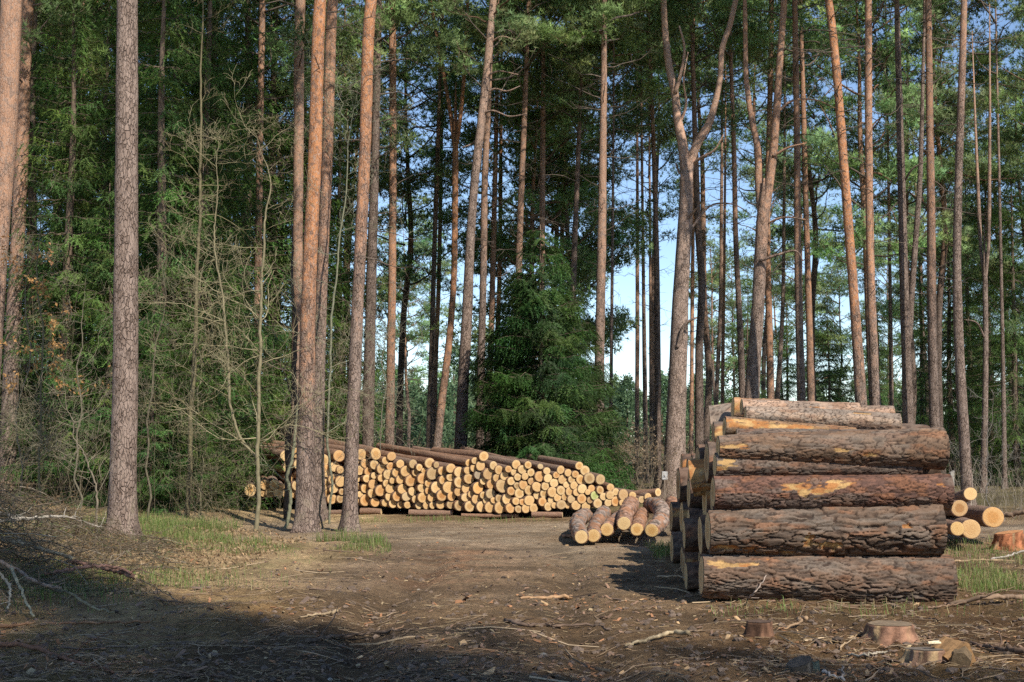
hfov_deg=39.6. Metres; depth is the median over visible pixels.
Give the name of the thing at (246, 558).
dead leaves
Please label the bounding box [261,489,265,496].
log
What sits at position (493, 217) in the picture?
pine tree
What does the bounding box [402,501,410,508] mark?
log
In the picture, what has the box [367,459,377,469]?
log
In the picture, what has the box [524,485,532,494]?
log
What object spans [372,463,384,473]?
log
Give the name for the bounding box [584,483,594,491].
log
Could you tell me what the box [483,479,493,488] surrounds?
log
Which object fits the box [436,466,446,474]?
log
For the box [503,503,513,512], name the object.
log
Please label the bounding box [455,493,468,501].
log
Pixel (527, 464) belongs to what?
log
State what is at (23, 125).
pine tree
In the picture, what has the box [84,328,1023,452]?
woods
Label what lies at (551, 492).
log
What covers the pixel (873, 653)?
fallen branch
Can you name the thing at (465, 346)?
pine tree
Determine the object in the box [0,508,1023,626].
grass
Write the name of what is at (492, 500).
log
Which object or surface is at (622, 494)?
log
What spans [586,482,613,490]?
log
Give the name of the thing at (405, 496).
log
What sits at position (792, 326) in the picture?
pine tree
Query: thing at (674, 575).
fallen branch
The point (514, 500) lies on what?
log
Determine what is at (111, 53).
pine tree
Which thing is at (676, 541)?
log
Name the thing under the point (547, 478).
log
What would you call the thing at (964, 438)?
pine tree
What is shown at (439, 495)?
log
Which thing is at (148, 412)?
bare sapling
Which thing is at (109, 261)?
spruce tree
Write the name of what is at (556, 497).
log
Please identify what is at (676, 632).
fallen branch
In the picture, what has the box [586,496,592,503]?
log
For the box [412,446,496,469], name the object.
log
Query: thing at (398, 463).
log
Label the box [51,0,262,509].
spruce tree
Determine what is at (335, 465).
log
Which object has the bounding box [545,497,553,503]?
log
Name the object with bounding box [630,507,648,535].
crooked log
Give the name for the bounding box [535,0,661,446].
pine tree
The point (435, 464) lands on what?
log
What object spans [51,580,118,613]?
cut branch
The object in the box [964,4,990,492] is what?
forked pine
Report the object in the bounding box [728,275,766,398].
spruce tree
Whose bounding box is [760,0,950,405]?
pine tree
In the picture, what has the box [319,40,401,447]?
spruce tree
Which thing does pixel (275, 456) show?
log
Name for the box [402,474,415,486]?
log
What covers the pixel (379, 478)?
log
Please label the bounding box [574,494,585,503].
log
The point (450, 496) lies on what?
log
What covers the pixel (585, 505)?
log
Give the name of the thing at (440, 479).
log
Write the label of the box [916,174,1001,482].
spruce tree
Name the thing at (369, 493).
log
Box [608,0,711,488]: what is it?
pine tree
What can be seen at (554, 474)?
log
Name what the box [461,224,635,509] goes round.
spruce tree
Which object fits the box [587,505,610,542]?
crooked log
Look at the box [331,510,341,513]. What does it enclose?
bearer log
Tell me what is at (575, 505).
log
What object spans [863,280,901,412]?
spruce tree
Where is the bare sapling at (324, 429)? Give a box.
[272,288,420,528]
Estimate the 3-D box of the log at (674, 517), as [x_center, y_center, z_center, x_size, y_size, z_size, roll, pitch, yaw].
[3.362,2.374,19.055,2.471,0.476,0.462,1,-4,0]
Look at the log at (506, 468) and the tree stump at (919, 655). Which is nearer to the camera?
the tree stump at (919, 655)
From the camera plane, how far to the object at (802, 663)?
9.66 m
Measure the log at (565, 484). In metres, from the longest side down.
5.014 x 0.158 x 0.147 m
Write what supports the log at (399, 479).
on the log at (400, 488)
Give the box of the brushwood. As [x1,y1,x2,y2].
[0,459,213,598]
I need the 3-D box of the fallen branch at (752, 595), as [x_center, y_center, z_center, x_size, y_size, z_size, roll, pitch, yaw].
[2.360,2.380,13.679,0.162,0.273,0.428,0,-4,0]
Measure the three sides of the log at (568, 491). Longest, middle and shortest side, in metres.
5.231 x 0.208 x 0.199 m
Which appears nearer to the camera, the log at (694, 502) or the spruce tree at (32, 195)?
the log at (694, 502)
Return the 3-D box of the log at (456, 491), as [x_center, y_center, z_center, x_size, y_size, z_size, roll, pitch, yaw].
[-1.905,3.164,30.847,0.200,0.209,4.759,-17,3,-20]
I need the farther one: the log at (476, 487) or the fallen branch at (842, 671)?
the log at (476, 487)
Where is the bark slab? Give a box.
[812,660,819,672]
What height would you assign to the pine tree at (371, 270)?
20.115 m
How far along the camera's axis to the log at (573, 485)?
28.16 m
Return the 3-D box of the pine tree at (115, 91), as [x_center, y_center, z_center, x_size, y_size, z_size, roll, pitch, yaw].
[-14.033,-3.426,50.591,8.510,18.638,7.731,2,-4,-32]
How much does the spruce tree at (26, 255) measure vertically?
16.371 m
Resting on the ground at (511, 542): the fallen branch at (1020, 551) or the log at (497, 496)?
the fallen branch at (1020, 551)
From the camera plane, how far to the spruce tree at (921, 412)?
56.01 m
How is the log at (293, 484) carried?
on the log
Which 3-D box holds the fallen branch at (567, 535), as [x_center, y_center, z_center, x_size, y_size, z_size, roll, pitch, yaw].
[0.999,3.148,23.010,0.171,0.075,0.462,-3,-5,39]
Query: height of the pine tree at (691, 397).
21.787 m
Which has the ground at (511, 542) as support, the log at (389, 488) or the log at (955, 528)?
the log at (955, 528)
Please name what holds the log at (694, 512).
on the log
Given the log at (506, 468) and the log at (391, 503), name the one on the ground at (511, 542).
the log at (391, 503)
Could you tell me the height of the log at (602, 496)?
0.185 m
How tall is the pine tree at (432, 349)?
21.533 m
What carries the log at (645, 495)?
on the log at (655, 492)
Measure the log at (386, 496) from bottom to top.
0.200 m
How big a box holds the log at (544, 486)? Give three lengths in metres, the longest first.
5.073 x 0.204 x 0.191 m
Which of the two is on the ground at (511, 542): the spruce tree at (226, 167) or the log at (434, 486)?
the spruce tree at (226, 167)
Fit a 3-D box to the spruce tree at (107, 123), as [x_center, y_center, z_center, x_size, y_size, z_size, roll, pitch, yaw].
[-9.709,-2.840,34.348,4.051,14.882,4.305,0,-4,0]
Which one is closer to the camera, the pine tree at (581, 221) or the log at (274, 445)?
the log at (274, 445)
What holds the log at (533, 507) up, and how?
on the bearer log at (548, 514)
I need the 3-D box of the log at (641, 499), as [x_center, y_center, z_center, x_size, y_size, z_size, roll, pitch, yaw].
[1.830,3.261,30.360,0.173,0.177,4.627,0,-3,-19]
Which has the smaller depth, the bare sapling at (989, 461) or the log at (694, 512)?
the log at (694, 512)
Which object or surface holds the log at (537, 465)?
on the log at (545, 470)
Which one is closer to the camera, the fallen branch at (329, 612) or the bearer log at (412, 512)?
the fallen branch at (329, 612)
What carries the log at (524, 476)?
on the log at (523, 484)
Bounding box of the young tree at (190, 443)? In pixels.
[138,0,260,517]
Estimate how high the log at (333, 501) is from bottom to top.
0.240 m
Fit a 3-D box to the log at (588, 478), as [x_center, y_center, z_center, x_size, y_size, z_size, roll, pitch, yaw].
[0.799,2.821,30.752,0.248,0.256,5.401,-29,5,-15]
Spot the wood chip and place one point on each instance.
(933, 642)
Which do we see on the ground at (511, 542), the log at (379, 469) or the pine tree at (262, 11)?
the pine tree at (262, 11)
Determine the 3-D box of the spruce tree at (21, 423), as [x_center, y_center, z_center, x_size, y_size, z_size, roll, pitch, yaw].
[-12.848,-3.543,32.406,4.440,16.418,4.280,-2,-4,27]
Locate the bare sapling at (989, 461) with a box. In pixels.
[948,386,1023,505]
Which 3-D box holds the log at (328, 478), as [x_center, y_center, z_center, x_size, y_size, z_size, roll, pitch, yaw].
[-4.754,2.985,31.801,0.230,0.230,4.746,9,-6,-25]
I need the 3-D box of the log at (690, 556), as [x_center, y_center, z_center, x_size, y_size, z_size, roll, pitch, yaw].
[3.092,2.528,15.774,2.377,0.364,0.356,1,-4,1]
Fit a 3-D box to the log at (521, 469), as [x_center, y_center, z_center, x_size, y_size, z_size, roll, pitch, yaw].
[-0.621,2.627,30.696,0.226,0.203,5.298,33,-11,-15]
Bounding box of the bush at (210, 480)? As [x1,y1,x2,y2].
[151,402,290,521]
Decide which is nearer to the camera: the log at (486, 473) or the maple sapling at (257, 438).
the maple sapling at (257, 438)
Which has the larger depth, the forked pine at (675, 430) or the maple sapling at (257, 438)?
the forked pine at (675, 430)
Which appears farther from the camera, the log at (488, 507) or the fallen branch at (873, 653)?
the log at (488, 507)
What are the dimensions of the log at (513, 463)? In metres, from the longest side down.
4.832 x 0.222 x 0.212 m
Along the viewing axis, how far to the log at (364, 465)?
29.46 m
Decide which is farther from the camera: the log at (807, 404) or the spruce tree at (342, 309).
the spruce tree at (342, 309)
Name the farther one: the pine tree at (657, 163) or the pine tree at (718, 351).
the pine tree at (657, 163)
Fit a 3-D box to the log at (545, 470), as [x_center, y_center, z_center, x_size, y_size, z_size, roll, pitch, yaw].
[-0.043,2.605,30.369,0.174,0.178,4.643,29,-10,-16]
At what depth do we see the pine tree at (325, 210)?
27.71 m
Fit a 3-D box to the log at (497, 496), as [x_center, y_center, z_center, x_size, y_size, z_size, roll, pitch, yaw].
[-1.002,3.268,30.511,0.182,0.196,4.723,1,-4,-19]
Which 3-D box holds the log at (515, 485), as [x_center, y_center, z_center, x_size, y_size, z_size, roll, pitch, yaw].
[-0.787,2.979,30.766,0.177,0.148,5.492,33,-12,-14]
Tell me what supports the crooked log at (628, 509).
on the crooked log at (639, 521)
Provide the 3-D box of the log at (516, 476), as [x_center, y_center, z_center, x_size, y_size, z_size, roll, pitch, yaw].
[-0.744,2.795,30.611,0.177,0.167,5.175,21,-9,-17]
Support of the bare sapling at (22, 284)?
on the ground at (511, 542)
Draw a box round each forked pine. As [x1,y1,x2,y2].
[656,0,748,499]
[743,0,834,398]
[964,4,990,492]
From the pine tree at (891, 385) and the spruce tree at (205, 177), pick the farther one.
the pine tree at (891, 385)
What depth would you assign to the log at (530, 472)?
28.20 m
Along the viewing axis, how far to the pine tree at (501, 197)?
48.37 m
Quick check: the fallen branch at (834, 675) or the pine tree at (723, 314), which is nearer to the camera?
the fallen branch at (834, 675)
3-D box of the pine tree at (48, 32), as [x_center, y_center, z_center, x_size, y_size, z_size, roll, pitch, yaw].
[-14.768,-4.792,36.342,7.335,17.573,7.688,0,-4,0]
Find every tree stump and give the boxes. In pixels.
[741,619,774,638]
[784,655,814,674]
[859,620,919,645]
[899,647,949,665]
[990,530,1023,550]
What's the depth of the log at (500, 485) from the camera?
28.25 m
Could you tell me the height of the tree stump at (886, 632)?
0.251 m
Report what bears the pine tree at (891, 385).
on the ground at (511, 542)
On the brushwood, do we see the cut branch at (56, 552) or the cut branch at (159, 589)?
the cut branch at (56, 552)
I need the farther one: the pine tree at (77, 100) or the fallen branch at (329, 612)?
the pine tree at (77, 100)
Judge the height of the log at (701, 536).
0.460 m
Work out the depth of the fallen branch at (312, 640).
11.87 m
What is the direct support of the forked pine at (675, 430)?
on the ground at (511, 542)
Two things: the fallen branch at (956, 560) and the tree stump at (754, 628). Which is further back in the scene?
the fallen branch at (956, 560)
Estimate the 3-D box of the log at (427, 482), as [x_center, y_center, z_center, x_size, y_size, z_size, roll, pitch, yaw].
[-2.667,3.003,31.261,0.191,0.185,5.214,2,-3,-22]
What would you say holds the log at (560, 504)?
on the ground at (511, 542)
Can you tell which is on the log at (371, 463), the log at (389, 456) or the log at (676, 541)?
the log at (389, 456)
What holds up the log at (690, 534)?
on the log
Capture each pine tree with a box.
[0,0,23,380]
[0,0,115,494]
[0,2,71,213]
[24,7,168,273]
[27,2,158,216]
[35,0,192,476]
[39,2,142,245]
[49,1,187,328]
[105,0,142,539]
[109,0,309,302]
[165,0,362,435]
[187,0,360,440]
[254,0,376,506]
[264,47,433,405]
[278,0,438,436]
[280,0,380,532]
[304,0,469,446]
[314,0,344,521]
[323,0,497,453]
[334,0,477,444]
[335,0,412,531]
[358,0,501,448]
[375,212,456,447]
[381,0,493,445]
[396,235,462,429]
[409,5,655,441]
[421,17,674,420]
[422,0,544,448]
[426,0,529,449]
[427,0,559,440]
[431,0,468,447]
[446,0,631,345]
[447,1,554,442]
[462,13,676,420]
[470,0,593,400]
[480,100,640,419]
[481,0,661,422]
[526,3,619,302]
[533,0,701,471]
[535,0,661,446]
[578,0,696,482]
[585,1,712,478]
[590,45,711,463]
[594,0,728,474]
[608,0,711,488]
[609,0,772,450]
[643,0,765,453]
[650,0,759,443]
[660,0,824,397]
[661,0,787,403]
[672,226,764,404]
[674,0,767,404]
[694,245,775,404]
[698,0,838,398]
[703,0,853,398]
[705,0,818,345]
[705,0,859,400]
[705,0,864,400]
[707,101,816,398]
[725,240,824,398]
[740,130,850,365]
[745,2,893,400]
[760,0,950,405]
[771,0,881,405]
[784,247,896,404]
[796,0,926,405]
[823,0,972,423]
[832,0,1023,473]
[840,229,924,410]
[841,0,950,405]
[850,67,981,423]
[880,192,978,394]
[882,0,1008,427]
[921,0,1018,504]
[923,51,1023,475]
[938,82,1023,474]
[945,196,1023,460]
[948,0,1023,274]
[949,0,1023,488]
[977,4,1023,211]
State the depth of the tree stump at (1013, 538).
20.33 m
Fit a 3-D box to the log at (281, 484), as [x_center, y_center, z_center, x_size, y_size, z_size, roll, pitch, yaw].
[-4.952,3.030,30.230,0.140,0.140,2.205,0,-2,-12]
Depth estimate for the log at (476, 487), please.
28.44 m
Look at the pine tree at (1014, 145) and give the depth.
46.08 m
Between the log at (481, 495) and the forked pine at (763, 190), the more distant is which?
the forked pine at (763, 190)
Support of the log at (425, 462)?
on the log at (431, 473)
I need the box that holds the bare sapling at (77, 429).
[0,248,184,513]
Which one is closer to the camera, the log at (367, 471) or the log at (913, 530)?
the log at (913, 530)
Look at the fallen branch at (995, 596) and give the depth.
13.41 m
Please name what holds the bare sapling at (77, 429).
on the ground at (511, 542)
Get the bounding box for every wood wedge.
[930,636,976,665]
[950,646,971,667]
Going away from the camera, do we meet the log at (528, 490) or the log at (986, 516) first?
the log at (986, 516)
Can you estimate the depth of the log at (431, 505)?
28.80 m
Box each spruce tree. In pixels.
[0,0,105,497]
[0,0,112,492]
[0,0,143,504]
[0,96,54,418]
[0,223,37,456]
[8,182,175,508]
[9,1,140,403]
[27,0,193,494]
[29,0,152,496]
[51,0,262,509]
[73,0,186,412]
[90,0,267,504]
[100,301,206,514]
[108,166,284,510]
[110,0,291,507]
[138,0,273,505]
[138,0,288,440]
[138,317,246,516]
[139,0,292,442]
[183,0,344,440]
[218,0,327,411]
[220,0,361,442]
[250,1,385,441]
[277,241,383,444]
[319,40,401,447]
[454,268,578,455]
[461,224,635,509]
[544,286,638,489]
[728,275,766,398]
[773,287,805,400]
[793,292,854,401]
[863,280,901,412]
[894,244,959,475]
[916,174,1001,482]
[927,149,1021,479]
[944,125,1023,485]
[970,143,1023,486]
[995,143,1023,482]
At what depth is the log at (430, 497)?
28.82 m
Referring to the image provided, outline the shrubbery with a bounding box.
[360,424,1023,481]
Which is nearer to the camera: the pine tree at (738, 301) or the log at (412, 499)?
the log at (412, 499)
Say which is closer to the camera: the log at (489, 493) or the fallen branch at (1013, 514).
the fallen branch at (1013, 514)
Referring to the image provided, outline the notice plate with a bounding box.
[662,471,667,496]
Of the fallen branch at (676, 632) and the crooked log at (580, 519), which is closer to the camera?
the fallen branch at (676, 632)
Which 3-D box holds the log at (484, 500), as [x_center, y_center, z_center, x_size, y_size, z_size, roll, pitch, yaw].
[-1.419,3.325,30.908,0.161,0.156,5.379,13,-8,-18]
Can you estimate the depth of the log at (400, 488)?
29.04 m
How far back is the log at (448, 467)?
28.68 m
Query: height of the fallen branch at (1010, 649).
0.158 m
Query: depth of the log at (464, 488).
28.59 m
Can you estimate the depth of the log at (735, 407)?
15.84 m
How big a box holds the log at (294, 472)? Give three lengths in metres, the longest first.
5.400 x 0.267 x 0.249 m
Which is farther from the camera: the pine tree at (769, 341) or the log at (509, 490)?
the pine tree at (769, 341)
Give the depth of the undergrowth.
27.08 m
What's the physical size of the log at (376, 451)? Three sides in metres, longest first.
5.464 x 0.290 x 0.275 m
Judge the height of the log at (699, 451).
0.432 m
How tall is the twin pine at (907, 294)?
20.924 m
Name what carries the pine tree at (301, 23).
on the ground at (511, 542)
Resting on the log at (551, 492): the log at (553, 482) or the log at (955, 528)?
the log at (553, 482)
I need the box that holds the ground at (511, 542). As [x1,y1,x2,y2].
[0,439,1023,681]
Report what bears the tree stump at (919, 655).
on the ground at (511, 542)
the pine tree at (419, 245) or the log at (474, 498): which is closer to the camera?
the log at (474, 498)
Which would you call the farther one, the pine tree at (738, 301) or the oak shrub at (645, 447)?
the pine tree at (738, 301)
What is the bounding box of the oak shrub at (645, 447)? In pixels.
[611,417,680,488]
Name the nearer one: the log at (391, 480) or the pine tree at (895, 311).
the log at (391, 480)
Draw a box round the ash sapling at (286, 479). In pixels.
[253,311,320,527]
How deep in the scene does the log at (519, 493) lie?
28.18 m
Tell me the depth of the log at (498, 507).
28.24 m
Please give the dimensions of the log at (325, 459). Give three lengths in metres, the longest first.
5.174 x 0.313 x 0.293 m
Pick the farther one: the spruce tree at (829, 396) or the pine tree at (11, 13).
the spruce tree at (829, 396)
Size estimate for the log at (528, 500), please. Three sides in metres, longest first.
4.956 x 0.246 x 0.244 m
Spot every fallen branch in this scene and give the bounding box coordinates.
[0,620,149,627]
[0,627,139,673]
[143,662,226,677]
[300,609,338,617]
[305,606,418,642]
[503,615,609,630]
[520,594,572,598]
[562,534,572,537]
[624,629,690,646]
[657,566,699,593]
[747,575,766,599]
[776,604,807,629]
[822,669,845,681]
[840,665,845,681]
[846,651,887,656]
[926,601,966,608]
[946,587,1023,603]
[955,559,1014,561]
[969,631,1023,653]
[990,550,1023,558]
[1003,510,1023,517]
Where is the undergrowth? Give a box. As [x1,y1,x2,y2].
[0,205,1023,530]
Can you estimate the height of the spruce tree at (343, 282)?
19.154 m
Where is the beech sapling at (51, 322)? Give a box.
[0,164,112,520]
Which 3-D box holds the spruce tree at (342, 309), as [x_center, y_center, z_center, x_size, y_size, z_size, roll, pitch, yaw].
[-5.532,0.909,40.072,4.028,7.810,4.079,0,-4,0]
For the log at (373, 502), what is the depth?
29.28 m
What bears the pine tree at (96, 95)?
on the ground at (511, 542)
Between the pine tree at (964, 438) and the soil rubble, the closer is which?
the soil rubble
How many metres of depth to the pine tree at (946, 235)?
45.88 m
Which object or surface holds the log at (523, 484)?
on the log at (519, 493)
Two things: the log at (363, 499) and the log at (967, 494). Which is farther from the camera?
the log at (363, 499)
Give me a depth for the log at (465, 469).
28.54 m
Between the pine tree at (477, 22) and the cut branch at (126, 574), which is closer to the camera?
the cut branch at (126, 574)
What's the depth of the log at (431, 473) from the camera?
28.82 m
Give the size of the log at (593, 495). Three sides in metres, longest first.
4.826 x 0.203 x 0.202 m
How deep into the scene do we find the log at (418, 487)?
28.89 m
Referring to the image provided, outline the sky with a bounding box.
[6,0,1023,435]
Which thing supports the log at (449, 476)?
on the log at (447, 487)
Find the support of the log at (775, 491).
on the log at (913, 530)
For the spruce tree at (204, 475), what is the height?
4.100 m
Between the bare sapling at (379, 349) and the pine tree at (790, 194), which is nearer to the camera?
the bare sapling at (379, 349)
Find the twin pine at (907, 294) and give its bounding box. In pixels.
[874,0,925,423]
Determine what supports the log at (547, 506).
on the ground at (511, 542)
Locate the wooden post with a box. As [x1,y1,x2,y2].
[949,470,954,488]
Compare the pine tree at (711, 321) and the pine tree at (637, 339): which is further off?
the pine tree at (711, 321)
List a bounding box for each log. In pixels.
[234,442,296,457]
[237,458,292,472]
[240,469,293,481]
[243,476,255,496]
[259,447,284,460]
[260,475,268,489]
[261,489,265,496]
[265,488,273,497]
[267,458,295,468]
[267,475,279,489]
[270,440,344,461]
[273,488,283,497]
[278,480,284,488]
[284,432,380,459]
[291,479,295,490]
[292,469,295,478]
[324,443,365,459]
[324,454,327,464]
[325,474,335,483]
[326,484,337,492]
[326,494,335,503]
[327,461,339,471]
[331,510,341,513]
[332,472,359,481]
[333,466,343,473]
[333,475,343,486]
[333,488,342,494]
[334,494,342,502]
[336,459,368,467]
[337,494,368,505]
[338,462,363,474]
[338,482,367,492]
[359,474,370,482]
[360,479,377,488]
[360,508,381,513]
[363,467,372,474]
[363,488,375,497]
[365,456,388,464]
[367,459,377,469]
[368,498,378,506]
[369,472,376,478]
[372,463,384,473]
[373,484,384,495]
[375,474,383,481]
[375,493,390,500]
[376,443,470,466]
[377,479,389,486]
[377,498,386,506]
[380,450,395,460]
[382,450,438,467]
[382,469,391,479]
[383,450,454,472]
[384,484,394,493]
[385,462,393,469]
[386,499,396,507]
[388,477,394,483]
[389,459,403,467]
[390,467,398,476]
[390,491,400,500]
[393,483,406,493]
[394,475,403,483]
[395,456,416,467]
[395,501,402,508]
[398,465,410,476]
[400,492,410,500]
[400,495,417,502]
[401,454,433,467]
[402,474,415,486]
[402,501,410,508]
[403,454,476,471]
[406,486,415,495]
[408,509,452,515]
[410,463,422,470]
[410,469,418,475]
[410,502,421,508]
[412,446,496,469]
[412,483,424,491]
[415,472,426,483]
[416,492,426,502]
[418,449,477,463]
[421,501,428,508]
[423,479,431,486]
[424,487,429,493]
[425,467,437,479]
[426,492,434,501]
[428,502,434,508]
[429,481,440,492]
[430,447,488,460]
[431,475,446,484]
[434,490,446,500]
[434,500,444,508]
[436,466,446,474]
[440,481,453,492]
[444,473,454,480]
[444,500,452,508]
[446,491,455,500]
[451,477,463,487]
[452,466,462,476]
[452,487,461,495]
[452,499,462,510]
[454,464,470,473]
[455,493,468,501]
[460,446,531,468]
[460,483,469,492]
[461,473,473,483]
[461,513,517,517]
[462,501,473,511]
[466,491,473,497]
[468,494,480,503]
[469,482,483,493]
[470,471,480,478]
[473,477,486,484]
[473,501,483,511]
[475,460,484,470]
[477,467,494,479]
[478,491,484,498]
[481,497,488,502]
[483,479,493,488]
[483,488,494,498]
[483,501,492,512]
[487,455,519,468]
[489,497,495,503]
[491,474,499,481]
[493,465,502,474]
[493,479,508,492]
[493,502,503,513]
[494,493,501,501]
[495,486,514,494]
[495,492,511,503]
[497,463,511,472]
[498,454,563,473]
[499,471,508,479]
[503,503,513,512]
[505,477,514,484]
[507,468,517,475]
[509,473,520,480]
[509,482,518,488]
[510,497,518,504]
[511,488,523,497]
[514,453,582,469]
[514,505,521,512]
[515,480,527,489]
[517,465,526,473]
[518,498,523,504]
[519,504,528,512]
[520,473,527,479]
[520,477,535,484]
[521,495,533,505]
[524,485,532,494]
[524,492,539,498]
[526,468,534,476]
[528,470,543,481]
[529,503,537,511]
[530,482,540,491]
[531,462,542,468]
[531,467,549,474]
[531,512,562,517]
[534,497,546,505]
[538,482,548,490]
[538,502,551,510]
[539,490,546,497]
[542,474,551,482]
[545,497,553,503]
[546,486,556,496]
[548,478,557,486]
[549,470,559,477]
[553,494,560,501]
[554,474,566,483]
[554,500,565,508]
[555,485,564,494]
[558,481,568,487]
[561,493,566,500]
[562,468,570,476]
[564,465,589,474]
[565,487,572,495]
[565,495,574,502]
[566,476,574,482]
[569,481,577,488]
[569,501,580,509]
[569,508,592,543]
[571,470,578,477]
[572,488,579,495]
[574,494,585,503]
[575,474,584,483]
[577,484,586,493]
[578,502,589,509]
[583,473,594,483]
[583,489,590,494]
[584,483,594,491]
[585,483,627,499]
[585,491,598,499]
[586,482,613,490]
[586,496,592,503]
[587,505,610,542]
[589,472,604,484]
[590,484,603,493]
[590,498,601,507]
[598,493,606,499]
[600,511,617,536]
[601,499,610,506]
[603,490,613,498]
[611,496,619,506]
[612,488,618,495]
[616,496,638,530]
[621,488,650,499]
[627,491,635,496]
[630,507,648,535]
[632,488,660,496]
[636,495,644,502]
[643,497,669,536]
[665,496,676,506]
[669,502,680,531]
[670,531,682,563]
[676,467,688,501]
[680,453,694,467]
[680,501,687,533]
[680,545,683,570]
[682,552,698,582]
[683,518,698,551]
[684,561,698,590]
[687,478,701,508]
[687,508,702,517]
[688,458,710,496]
[695,444,704,458]
[698,514,906,555]
[698,553,957,603]
[702,490,710,514]
[704,442,940,483]
[705,504,947,555]
[709,403,730,432]
[711,473,954,510]
[712,421,929,441]
[713,453,922,475]
[716,427,949,469]
[722,416,855,434]
[731,397,779,416]
[735,428,867,434]
[740,399,860,414]
[744,406,901,429]
[860,405,894,412]
[945,500,967,516]
[946,516,980,538]
[946,519,964,535]
[954,487,976,501]
[960,505,1003,527]
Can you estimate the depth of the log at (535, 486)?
28.16 m
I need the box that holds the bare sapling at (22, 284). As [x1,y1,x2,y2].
[0,227,110,504]
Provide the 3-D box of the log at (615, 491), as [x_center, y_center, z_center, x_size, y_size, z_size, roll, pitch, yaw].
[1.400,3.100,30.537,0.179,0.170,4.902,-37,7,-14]
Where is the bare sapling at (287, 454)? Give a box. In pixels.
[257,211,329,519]
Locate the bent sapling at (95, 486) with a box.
[42,374,124,546]
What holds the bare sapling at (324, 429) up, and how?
on the ground at (511, 542)
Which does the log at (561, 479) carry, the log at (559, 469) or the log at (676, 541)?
the log at (559, 469)
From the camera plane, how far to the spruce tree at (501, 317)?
34.09 m
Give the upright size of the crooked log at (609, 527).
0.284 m
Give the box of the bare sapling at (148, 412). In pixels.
[95,207,229,516]
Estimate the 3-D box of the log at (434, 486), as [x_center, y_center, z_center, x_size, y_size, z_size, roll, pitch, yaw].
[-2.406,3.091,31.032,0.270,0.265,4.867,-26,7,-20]
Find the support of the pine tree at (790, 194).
on the ground at (511, 542)
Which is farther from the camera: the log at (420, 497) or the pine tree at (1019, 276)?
the pine tree at (1019, 276)
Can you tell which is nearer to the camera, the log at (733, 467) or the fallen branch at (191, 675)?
the fallen branch at (191, 675)
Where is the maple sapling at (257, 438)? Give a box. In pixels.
[109,69,378,531]
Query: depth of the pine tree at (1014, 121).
52.77 m
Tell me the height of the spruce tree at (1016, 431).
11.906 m
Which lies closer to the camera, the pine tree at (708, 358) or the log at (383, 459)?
the log at (383, 459)
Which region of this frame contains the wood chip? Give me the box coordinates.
[927,640,940,644]
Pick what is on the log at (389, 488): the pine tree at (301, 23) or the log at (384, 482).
the log at (384, 482)
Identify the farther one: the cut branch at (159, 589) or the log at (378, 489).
the log at (378, 489)
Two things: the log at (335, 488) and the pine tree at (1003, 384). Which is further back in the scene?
the pine tree at (1003, 384)
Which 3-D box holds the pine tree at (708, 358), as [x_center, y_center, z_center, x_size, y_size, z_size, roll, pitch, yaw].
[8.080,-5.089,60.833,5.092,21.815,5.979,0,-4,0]
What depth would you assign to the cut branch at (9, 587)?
13.18 m
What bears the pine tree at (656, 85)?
on the ground at (511, 542)
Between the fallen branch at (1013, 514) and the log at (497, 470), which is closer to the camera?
the fallen branch at (1013, 514)
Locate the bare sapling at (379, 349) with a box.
[335,279,432,507]
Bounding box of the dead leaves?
[0,519,307,597]
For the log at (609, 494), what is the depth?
28.14 m
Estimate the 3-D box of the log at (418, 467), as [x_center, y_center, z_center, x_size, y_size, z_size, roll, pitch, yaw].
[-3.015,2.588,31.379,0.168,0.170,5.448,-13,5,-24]
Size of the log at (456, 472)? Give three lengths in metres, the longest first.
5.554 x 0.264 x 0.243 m
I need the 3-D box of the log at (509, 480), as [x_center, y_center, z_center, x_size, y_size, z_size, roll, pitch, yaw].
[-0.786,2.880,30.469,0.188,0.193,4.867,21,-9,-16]
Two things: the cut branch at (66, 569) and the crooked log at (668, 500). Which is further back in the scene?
the crooked log at (668, 500)
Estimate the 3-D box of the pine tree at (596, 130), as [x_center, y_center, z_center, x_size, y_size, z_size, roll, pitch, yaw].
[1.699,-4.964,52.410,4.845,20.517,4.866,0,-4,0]
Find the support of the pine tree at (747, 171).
on the ground at (511, 542)
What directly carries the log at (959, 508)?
on the log at (972, 528)
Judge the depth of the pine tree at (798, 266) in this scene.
39.42 m
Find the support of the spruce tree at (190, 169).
on the ground at (511, 542)
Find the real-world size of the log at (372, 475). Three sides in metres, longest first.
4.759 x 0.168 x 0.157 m
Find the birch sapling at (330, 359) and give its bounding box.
[237,23,424,523]
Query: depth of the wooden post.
23.89 m
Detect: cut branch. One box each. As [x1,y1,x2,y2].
[0,503,106,531]
[0,536,74,558]
[0,560,83,589]
[0,572,11,608]
[9,564,41,616]
[22,565,62,594]
[44,563,147,574]
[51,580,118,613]
[66,559,92,567]
[101,567,137,578]
[108,546,130,564]
[140,579,179,602]
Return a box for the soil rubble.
[0,541,1023,681]
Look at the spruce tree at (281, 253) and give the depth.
38.22 m
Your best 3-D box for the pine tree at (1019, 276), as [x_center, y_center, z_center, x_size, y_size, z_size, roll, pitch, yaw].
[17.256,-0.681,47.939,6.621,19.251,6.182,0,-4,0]
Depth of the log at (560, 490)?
28.14 m
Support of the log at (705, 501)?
on the log at (690, 534)
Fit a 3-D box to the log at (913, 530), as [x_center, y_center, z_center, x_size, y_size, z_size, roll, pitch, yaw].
[3.058,1.858,13.955,2.287,0.538,0.522,-1,-4,-1]

